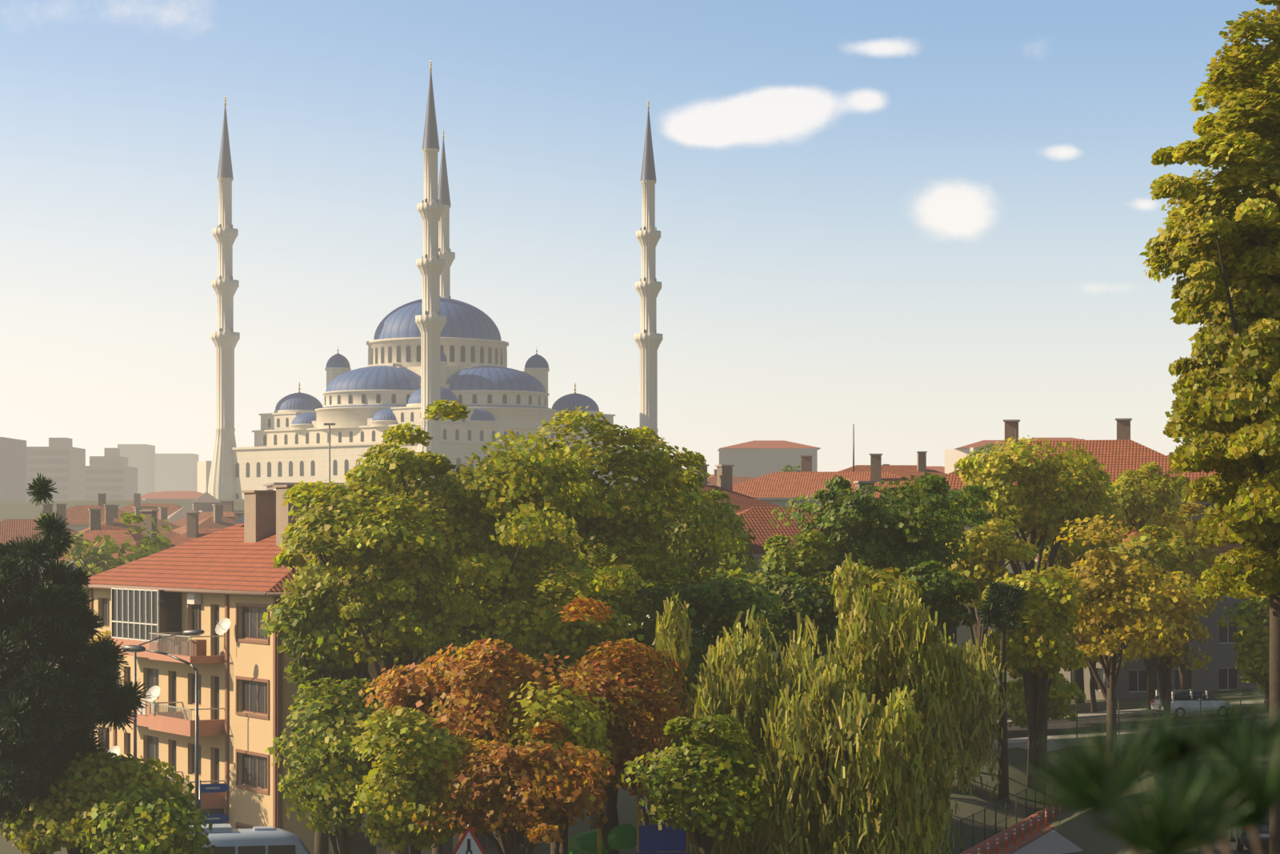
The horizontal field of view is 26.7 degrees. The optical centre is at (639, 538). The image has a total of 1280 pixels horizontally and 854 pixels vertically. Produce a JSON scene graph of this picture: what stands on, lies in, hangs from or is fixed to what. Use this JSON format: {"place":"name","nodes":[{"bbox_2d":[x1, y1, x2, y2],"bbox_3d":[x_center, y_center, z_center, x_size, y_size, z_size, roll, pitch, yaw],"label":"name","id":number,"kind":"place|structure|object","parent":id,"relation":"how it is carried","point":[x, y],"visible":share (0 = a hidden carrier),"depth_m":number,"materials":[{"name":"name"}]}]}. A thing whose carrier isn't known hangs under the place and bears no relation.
{"place":"outdoors","nodes":[
{"label":"outdoors","id":0,"kind":"place"},
{"bbox_2d":[0,499,1269,853],"bbox_3d":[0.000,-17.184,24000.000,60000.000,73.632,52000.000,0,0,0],"label":"ground","id":1,"kind":"structure","parent":0,"point":[1086,837],"depth_m":120.55,"materials":[{"name":"green plant"}]},
{"bbox_2d":[0,676,30,824],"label":"pine leaves","id":2,"kind":"object","parent":1,"relation":"on","point":[5,693],"visible":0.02,"depth_m":79.66,"materials":[{"name":"green plant"}]},
{"bbox_2d":[0,503,79,545],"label":"house","id":3,"kind":"structure","parent":1,"relation":"on","point":[10,529],"depth_m":264.46,"materials":[{"name":"red tile"}]},
{"bbox_2d":[26,437,85,500],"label":"skyline tower","id":4,"kind":"structure","parent":1,"relation":"on","point":[61,462],"depth_m":1100.00,"materials":[{"name":"concrete"}]},
{"bbox_2d":[44,572,93,611],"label":"yellow tree leaves","id":5,"kind":"object","parent":1,"relation":"on","point":[86,590],"visible":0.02,"depth_m":149.16,"materials":[{"name":"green plant"}]},
{"bbox_2d":[0,472,151,853],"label":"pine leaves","id":6,"kind":"object","parent":1,"relation":"on","point":[48,623],"visible":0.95,"depth_m":70.95,"materials":[{"name":"green plant"}]},
{"bbox_2d":[2,509,176,667],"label":"house","id":7,"kind":"structure","parent":1,"relation":"on","point":[118,536],"depth_m":200.87,"materials":[{"name":"red tile"}]},
{"bbox_2d":[55,492,129,531],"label":"house","id":8,"kind":"structure","parent":1,"relation":"on","point":[78,519],"depth_m":342.89,"materials":[{"name":"red tile"}]},
{"bbox_2d":[77,629,116,751],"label":"yellow tree leaves","id":9,"kind":"object","parent":1,"relation":"on","point":[106,734],"visible":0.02,"depth_m":124.89,"materials":[{"name":"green plant"}]},
{"bbox_2d":[0,742,196,853],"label":"tree","id":10,"kind":"object","parent":1,"relation":"on","point":[60,822],"visible":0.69,"depth_m":70.67,"materials":[{"name":"green plant"}]},
{"bbox_2d":[80,508,129,532],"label":"house","id":11,"kind":"structure","parent":1,"relation":"on","point":[94,518],"depth_m":234.31,"materials":[{"name":"brown paint"}]},
{"bbox_2d":[38,511,175,575],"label":"tree leaves","id":12,"kind":"object","parent":1,"relation":"on","point":[93,556],"visible":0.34,"depth_m":187.27,"materials":[{"name":"green plant"}]},
{"bbox_2d":[89,448,127,465],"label":"skyline tower","id":13,"kind":"structure","parent":1,"relation":"on","point":[111,452],"depth_m":1238.00,"materials":[{"name":"concrete"}]},
{"bbox_2d":[85,456,137,499],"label":"skyline tower","id":14,"kind":"structure","parent":1,"relation":"on","point":[114,478],"depth_m":1155.00,"materials":[{"name":"concrete"}]},
{"bbox_2d":[78,504,180,538],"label":"house","id":15,"kind":"structure","parent":1,"relation":"on","point":[111,515],"depth_m":303.92,"materials":[{"name":"red tile"}]},
{"bbox_2d":[77,783,216,853],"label":"low tree leaves","id":16,"kind":"object","parent":1,"relation":"on","point":[149,821],"visible":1,"depth_m":69.23,"materials":[{"name":"green plant"}]},
{"bbox_2d":[118,492,182,518],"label":"house","id":17,"kind":"structure","parent":1,"relation":"on","point":[172,508],"depth_m":423.24,"materials":[{"name":"red tile"}]},
{"bbox_2d":[132,506,180,529],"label":"house","id":18,"kind":"structure","parent":1,"relation":"on","point":[162,513],"depth_m":346.65,"materials":[{"name":"red tile"}]},
{"bbox_2d":[121,644,199,853],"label":"street lamp","id":19,"kind":"object","parent":1,"relation":"on","point":[134,648],"visible":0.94,"depth_m":94.96,"materials":[{"name":"silver metal"}]},
{"bbox_2d":[133,629,204,763],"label":"street lamp","id":20,"kind":"object","parent":1,"relation":"on","point":[192,632],"visible":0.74,"depth_m":109.94,"materials":[{"name":"silver metal"}]},
{"bbox_2d":[170,500,234,526],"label":"house","id":21,"kind":"structure","parent":1,"relation":"on","point":[228,508],"depth_m":362.48,"materials":[{"name":"red tile"}]},
{"bbox_2d":[171,504,234,534],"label":"house","id":22,"kind":"structure","parent":1,"relation":"on","point":[218,520],"depth_m":334.67,"materials":[{"name":"red tile"}]},
{"bbox_2d":[168,511,243,544],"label":"house","id":23,"kind":"structure","parent":1,"relation":"on","point":[194,531],"depth_m":251.57,"materials":[{"name":"red tile"}]},
{"bbox_2d":[167,482,419,522],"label":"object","id":24,"kind":"structure","parent":1,"relation":"on","point":[205,501],"depth_m":405.79,"materials":[{"name":"clear tile"}]},
{"bbox_2d":[84,484,543,853],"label":"apartment block","id":25,"kind":"structure","parent":1,"relation":"on","point":[223,589],"depth_m":113.39,"materials":[{"name":"beige paint"}]},
{"bbox_2d":[260,589,367,853],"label":"tree","id":26,"kind":"object","parent":1,"relation":"on","point":[319,651],"visible":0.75,"depth_m":96.91,"materials":[{"name":"green plant"}]},
{"bbox_2d":[264,676,389,853],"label":"tree leaves","id":27,"kind":"object","parent":1,"relation":"on","point":[330,779],"visible":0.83,"depth_m":88.67,"materials":[{"name":"green plant"}]},
{"bbox_2d":[324,423,335,481],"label":"floodlight mast","id":28,"kind":"object","parent":1,"relation":"on","point":[329,424],"visible":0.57,"depth_m":429.89,"materials":[{"name":"grey"}]},
{"bbox_2d":[272,479,427,853],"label":"green tree leaves","id":29,"kind":"object","parent":1,"relation":"on","point":[319,533],"visible":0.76,"depth_m":96.46,"materials":[{"name":"green plant"}]},
{"bbox_2d":[331,494,490,853],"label":"tree leaves","id":30,"kind":"object","parent":1,"relation":"on","point":[402,630],"visible":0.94,"depth_m":95.93,"materials":[{"name":"green plant"}]},
{"bbox_2d":[348,704,477,853],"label":"tree leaves","id":31,"kind":"object","parent":1,"relation":"on","point":[401,798],"visible":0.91,"depth_m":78.99,"materials":[{"name":"green plant"}]},
{"bbox_2d":[358,661,489,853],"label":"autumn tree leaves","id":32,"kind":"object","parent":1,"relation":"on","point":[401,687],"visible":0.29,"depth_m":84.91,"materials":[{"name":"orange plant"}]},
{"bbox_2d":[208,56,662,499],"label":"mosque","id":33,"kind":"structure","parent":1,"relation":"on","point":[435,343],"depth_m":581.93,"materials":[{"name":"stone"}]},
{"bbox_2d":[381,582,519,853],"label":"tree leaves","id":34,"kind":"object","parent":1,"relation":"on","point":[476,633],"visible":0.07,"depth_m":103.74,"materials":[{"name":"green plant"}]},
{"bbox_2d":[420,730,509,838],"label":"yellow tree leaves","id":35,"kind":"object","parent":1,"relation":"on","point":[463,746],"visible":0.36,"depth_m":79.03,"materials":[{"name":"yellow plant"}]},
{"bbox_2d":[287,399,644,839],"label":"green tree leaves","id":36,"kind":"object","parent":1,"relation":"on","point":[494,507],"visible":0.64,"depth_m":101.47,"materials":[{"name":"green plant"}]},
{"bbox_2d":[452,824,485,853],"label":"warning sign","id":37,"kind":"object","parent":1,"relation":"on","point":[469,842],"visible":1,"depth_m":74.94,"materials":[{"name":"grey metal"}]},
{"bbox_2d":[408,717,620,853],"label":"low tree autumn leaves","id":38,"kind":"object","parent":1,"relation":"on","point":[534,794],"visible":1,"depth_m":77.90,"materials":[{"name":"orange plant"}]},
{"bbox_2d":[415,595,615,853],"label":"autumn tree leaves","id":39,"kind":"object","parent":1,"relation":"on","point":[483,682],"visible":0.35,"depth_m":82.39,"materials":[{"name":"orange plant"}]},
{"bbox_2d":[0,436,1084,501],"bbox_3d":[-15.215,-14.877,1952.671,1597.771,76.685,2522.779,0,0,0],"label":"distant city blocks","id":40,"kind":"structure","parent":1,"relation":"on","point":[173,476],"depth_m":784.19,"materials":[{"name":"grey concrete"}]},
{"bbox_2d":[506,500,607,847],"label":"tree","id":41,"kind":"object","parent":1,"relation":"on","point":[577,509],"visible":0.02,"depth_m":109.91,"materials":[{"name":"green plant"}]},
{"bbox_2d":[498,680,618,853],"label":"autumn tree leaves","id":42,"kind":"object","parent":1,"relation":"on","point":[586,726],"visible":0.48,"depth_m":81.19,"materials":[{"name":"green plant"}]},
{"bbox_2d":[484,559,643,853],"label":"tree leaves","id":43,"kind":"object","parent":1,"relation":"on","point":[551,633],"visible":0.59,"depth_m":98.80,"materials":[{"name":"green plant"}]},
{"bbox_2d":[540,535,688,816],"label":"tree leaves","id":44,"kind":"object","parent":1,"relation":"on","point":[655,569],"visible":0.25,"depth_m":108.45,"materials":[{"name":"green plant"}]},
{"bbox_2d":[556,637,690,853],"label":"autumn tree leaves","id":45,"kind":"object","parent":1,"relation":"on","point":[622,692],"visible":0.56,"depth_m":85.69,"materials":[{"name":"orange plant"}]},
{"bbox_2d":[568,740,689,853],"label":"playground tower","id":46,"kind":"structure","parent":1,"relation":"on","point":[652,838],"depth_m":85.20,"materials":[{"name":"plastic"}]},
{"bbox_2d":[522,405,741,829],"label":"green tree leaves","id":47,"kind":"object","parent":1,"relation":"on","point":[634,504],"visible":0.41,"depth_m":110.20,"materials":[{"name":"green plant"}]},
{"bbox_2d":[613,663,691,824],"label":"autumn tree leaves","id":48,"kind":"object","parent":1,"relation":"on","point":[674,696],"visible":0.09,"depth_m":91.30,"materials":[{"name":"orange plant"}]},
{"bbox_2d":[642,480,746,711],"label":"green tree leaves","id":49,"kind":"object","parent":1,"relation":"on","point":[710,558],"visible":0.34,"depth_m":132.66,"materials":[{"name":"green plant"}]},
{"bbox_2d":[621,712,775,853],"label":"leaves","id":50,"kind":"object","parent":1,"relation":"on","point":[702,786],"visible":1,"depth_m":79.00,"materials":[{"name":"green plant"}]},
{"bbox_2d":[628,464,780,624],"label":"house","id":51,"kind":"structure","parent":1,"relation":"on","point":[725,480],"depth_m":195.81,"materials":[{"name":"orange tile"}]},
{"bbox_2d":[624,572,791,707],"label":"tree leaves","id":52,"kind":"object","parent":1,"relation":"on","point":[712,609],"visible":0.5,"depth_m":104.94,"materials":[{"name":"green plant"}]},
{"bbox_2d":[707,468,755,485],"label":"house","id":53,"kind":"structure","parent":1,"relation":"on","point":[736,480],"depth_m":565.52,"materials":[{"name":"orange tile"}]},
{"bbox_2d":[706,501,758,637],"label":"tree","id":54,"kind":"object","parent":1,"relation":"on","point":[740,558],"visible":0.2,"depth_m":148.30,"materials":[{"name":"green plant"}]},
{"bbox_2d":[692,566,787,639],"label":"tree leaves","id":55,"kind":"object","parent":1,"relation":"on","point":[750,578],"visible":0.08,"depth_m":121.79,"materials":[{"name":"green plant"}]},
{"bbox_2d":[652,589,851,853],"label":"willow tree leaves","id":56,"kind":"object","parent":1,"relation":"on","point":[726,685],"visible":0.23,"depth_m":84.96,"materials":[{"name":"green plant"}]},
{"bbox_2d":[780,464,801,471],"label":"tree leaves","id":57,"kind":"object","parent":1,"relation":"on","point":[788,468],"visible":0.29,"depth_m":514.35,"materials":[{"name":"green plant"}]},
{"bbox_2d":[756,528,839,588],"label":"dark tree leaves","id":58,"kind":"object","parent":1,"relation":"on","point":[805,555],"visible":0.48,"depth_m":139.00,"materials":[{"name":"green plant"}]},
{"bbox_2d":[712,571,892,680],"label":"tree leaves","id":59,"kind":"object","parent":1,"relation":"on","point":[815,602],"visible":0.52,"depth_m":118.70,"materials":[{"name":"green plant"}]},
{"bbox_2d":[641,480,973,727],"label":"house","id":60,"kind":"structure","parent":1,"relation":"on","point":[758,518],"depth_m":154.01,"materials":[{"name":"red tile"}]},
{"bbox_2d":[732,453,914,506],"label":"house","id":61,"kind":"structure","parent":1,"relation":"on","point":[781,489],"depth_m":236.44,"materials":[{"name":"red tile"}]},
{"bbox_2d":[756,664,938,853],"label":"willow tree leaves","id":62,"kind":"object","parent":1,"relation":"on","point":[839,786],"visible":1,"depth_m":78.93,"materials":[{"name":"green plant"}]},
{"bbox_2d":[813,564,923,673],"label":"tree","id":63,"kind":"object","parent":1,"relation":"on","point":[879,582],"visible":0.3,"depth_m":123.90,"materials":[{"name":"green plant"}]},
{"bbox_2d":[768,471,993,652],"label":"dark tree leaves","id":64,"kind":"object","parent":1,"relation":"on","point":[907,527],"visible":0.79,"depth_m":139.34,"materials":[{"name":"green plant"}]},
{"bbox_2d":[793,552,971,853],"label":"willow tree leaves","id":65,"kind":"object","parent":1,"relation":"on","point":[929,675],"visible":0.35,"depth_m":90.85,"materials":[{"name":"green plant"}]},
{"bbox_2d":[839,451,947,480],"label":"house","id":66,"kind":"structure","parent":1,"relation":"on","point":[918,470],"depth_m":304.50,"materials":[{"name":"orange tile"}]},
{"bbox_2d":[905,560,979,762],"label":"green tree leaves","id":67,"kind":"object","parent":1,"relation":"on","point":[942,587],"visible":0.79,"depth_m":126.89,"materials":[{"name":"green plant"}]},
{"bbox_2d":[932,633,1010,799],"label":"willow tree leaves","id":68,"kind":"object","parent":1,"relation":"on","point":[978,726],"visible":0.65,"depth_m":121.09,"materials":[{"name":"green plant"}]},
{"bbox_2d":[968,442,1003,456],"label":"tree leaves","id":69,"kind":"object","parent":1,"relation":"on","point":[986,447],"visible":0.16,"depth_m":466.87,"materials":[{"name":"green plant"}]},
{"bbox_2d":[943,518,1039,653],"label":"green tree leaves","id":70,"kind":"object","parent":1,"relation":"on","point":[981,570],"visible":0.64,"depth_m":148.43,"materials":[{"name":"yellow plant"}]},
{"bbox_2d":[975,579,1027,803],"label":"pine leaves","id":71,"kind":"object","parent":1,"relation":"on","point":[1002,602],"visible":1,"depth_m":121.87,"materials":[{"name":"green plant"}]},
{"bbox_2d":[1004,541,1051,564],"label":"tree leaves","id":72,"kind":"object","parent":1,"relation":"on","point":[1007,561],"depth_m":174.12,"materials":[{"name":"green plant"}]},
{"bbox_2d":[976,572,1090,790],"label":"tree leaves","id":73,"kind":"object","parent":1,"relation":"on","point":[1050,647],"visible":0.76,"depth_m":126.74,"materials":[{"name":"green plant"}]},
{"bbox_2d":[954,435,1121,576],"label":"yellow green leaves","id":74,"kind":"object","parent":1,"relation":"on","point":[1045,499],"visible":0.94,"depth_m":157.65,"materials":[{"name":"green plant"}]},
{"bbox_2d":[997,672,1086,728],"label":"bush","id":75,"kind":"object","parent":1,"relation":"on","point":[1062,691],"visible":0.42,"depth_m":139.00,"materials":[{"name":"green plant"}]},
{"bbox_2d":[1004,564,1088,793],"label":"yellow tree leaves","id":76,"kind":"object","parent":1,"relation":"on","point":[1057,586],"visible":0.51,"depth_m":127.24,"materials":[{"name":"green plant"}]},
{"bbox_2d":[1016,496,1127,703],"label":"tree leaves","id":77,"kind":"object","parent":1,"relation":"on","point":[1066,556],"visible":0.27,"depth_m":163.18,"materials":[{"name":"green plant"}]},
{"bbox_2d":[943,417,1218,694],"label":"house","id":78,"kind":"structure","parent":1,"relation":"on","point":[1122,453],"depth_m":179.38,"materials":[{"name":"red tile"}]},
{"bbox_2d":[852,424,1016,471],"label":"antenna masts","id":79,"kind":"object","parent":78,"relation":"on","point":[854,444],"visible":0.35,"depth_m":299.94,"materials":[{"name":"grey metal"}]},
{"bbox_2d":[1068,604,1139,711],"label":"tree leaves","id":80,"kind":"object","parent":1,"relation":"on","point":[1094,659],"visible":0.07,"depth_m":149.53,"materials":[{"name":"yellow plant"}]},
{"bbox_2d":[941,687,1269,853],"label":"park fence","id":81,"kind":"object","parent":1,"relation":"on","point":[973,814],"visible":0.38,"depth_m":116.09,"materials":[{"name":"grey metal"}]},
{"bbox_2d":[1053,514,1177,763],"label":"yellow tree leaves","id":82,"kind":"object","parent":1,"relation":"on","point":[1105,574],"visible":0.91,"depth_m":133.51,"materials":[{"name":"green plant"}]},
{"bbox_2d":[984,722,1269,751],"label":"sidewalk","id":83,"kind":"structure","parent":1,"relation":"on","point":[1051,743],"depth_m":134.61,"materials":[{"name":"grey concrete"}]},
{"bbox_2d":[1010,688,1279,853],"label":"pine needles","id":84,"kind":"object","parent":1,"relation":"on","point":[1239,795],"visible":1,"depth_m":4.14,"materials":[{"name":"green plant"}]},
{"bbox_2d":[1026,500,1268,700],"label":"building","id":85,"kind":"structure","parent":1,"relation":"on","point":[1133,678],"depth_m":167.35,"materials":[{"name":"concrete"}]},
{"bbox_2d":[1106,460,1191,532],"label":"yellow green tree leaves","id":86,"kind":"object","parent":1,"relation":"on","point":[1146,494],"visible":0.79,"depth_m":168.63,"materials":[{"name":"green plant"}]},
{"bbox_2d":[1108,524,1208,709],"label":"tree leaves","id":87,"kind":"object","parent":1,"relation":"on","point":[1158,553],"visible":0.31,"depth_m":149.29,"materials":[{"name":"yellow plant"}]},
{"bbox_2d":[1117,570,1213,723],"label":"yellow tree leaves","id":88,"kind":"object","parent":1,"relation":"on","point":[1177,613],"visible":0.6,"depth_m":141.05,"materials":[{"name":"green plant"}]},
{"bbox_2d":[1143,502,1227,688],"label":"tree leaves","id":89,"kind":"object","parent":1,"relation":"on","point":[1186,527],"visible":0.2,"depth_m":158.99,"materials":[{"name":"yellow plant"}]},
{"bbox_2d":[1166,452,1216,475],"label":"house","id":90,"kind":"structure","parent":1,"relation":"on","point":[1212,473],"depth_m":189.27,"materials":[{"name":"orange tile"}]},
{"bbox_2d":[1139,0,1279,853],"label":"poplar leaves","id":91,"kind":"object","parent":1,"relation":"on","point":[1220,250],"visible":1,"depth_m":84.13,"materials":[{"name":"green plant"}]},
{"bbox_2d":[1216,585,1269,707],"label":"low tree leaves","id":92,"kind":"object","parent":1,"relation":"on","point":[1252,647],"visible":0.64,"depth_m":149.14,"materials":[{"name":"green plant"}]},
{"bbox_2d":[0,0,1275,474],"label":"sky","id":93,"kind":"structure","parent":0,"point":[915,225],"materials":[{"name":"blue"}]},
{"bbox_2d":[960,801,1083,853],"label":"roof","id":94,"kind":"structure","parent":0,"point":[1049,839],"depth_m":108.91,"materials":[{"name":"concrete"}]},
{"bbox_2d":[968,800,1067,853],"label":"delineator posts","id":95,"kind":"object","parent":94,"relation":"on","point":[1014,834],"visible":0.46,"depth_m":109.80,"materials":[{"name":"orange"}]},
{"bbox_2d":[992,705,1269,738],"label":"road","id":96,"kind":"structure","parent":0,"point":[1022,733],"depth_m":143.87,"materials":[{"name":"grey asphalt"}]},
{"bbox_2d":[1149,688,1233,718],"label":"car","id":97,"kind":"object","parent":96,"relation":"on","point":[1178,699],"visible":0.6,"depth_m":145.16,"materials":[{"name":"white paint"}]},
{"bbox_2d":[993,699,1269,743],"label":"pavement","id":98,"kind":"structure","parent":0,"point":[1126,712],"depth_m":147.53,"materials":[{"name":"grey concrete"}]},
{"bbox_2d":[1149,760,1269,853],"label":"street","id":99,"kind":"structure","parent":0,"point":[1248,849],"depth_m":93.60,"materials":[{"name":"grey asphalt"}]},
{"bbox_2d":[1228,816,1269,850],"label":"parked car","id":100,"kind":"object","parent":99,"relation":"on","point":[1242,842],"visible":0.26,"depth_m":91.69,"materials":[{"name":"grey paint"}]},
{"label":"street","id":101,"kind":"structure","parent":0,"visible":0},
{"bbox_2d":[191,779,229,832],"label":"direction signs","id":102,"kind":"object","parent":101,"relation":"on","point":[214,787],"visible":0.6,"depth_m":97.11,"materials":[{"name":"blue metal"}]},
{"bbox_2d":[182,823,311,853],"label":"white minibus","id":103,"kind":"object","parent":101,"relation":"on","point":[226,838],"visible":0.62,"depth_m":99.31,"materials":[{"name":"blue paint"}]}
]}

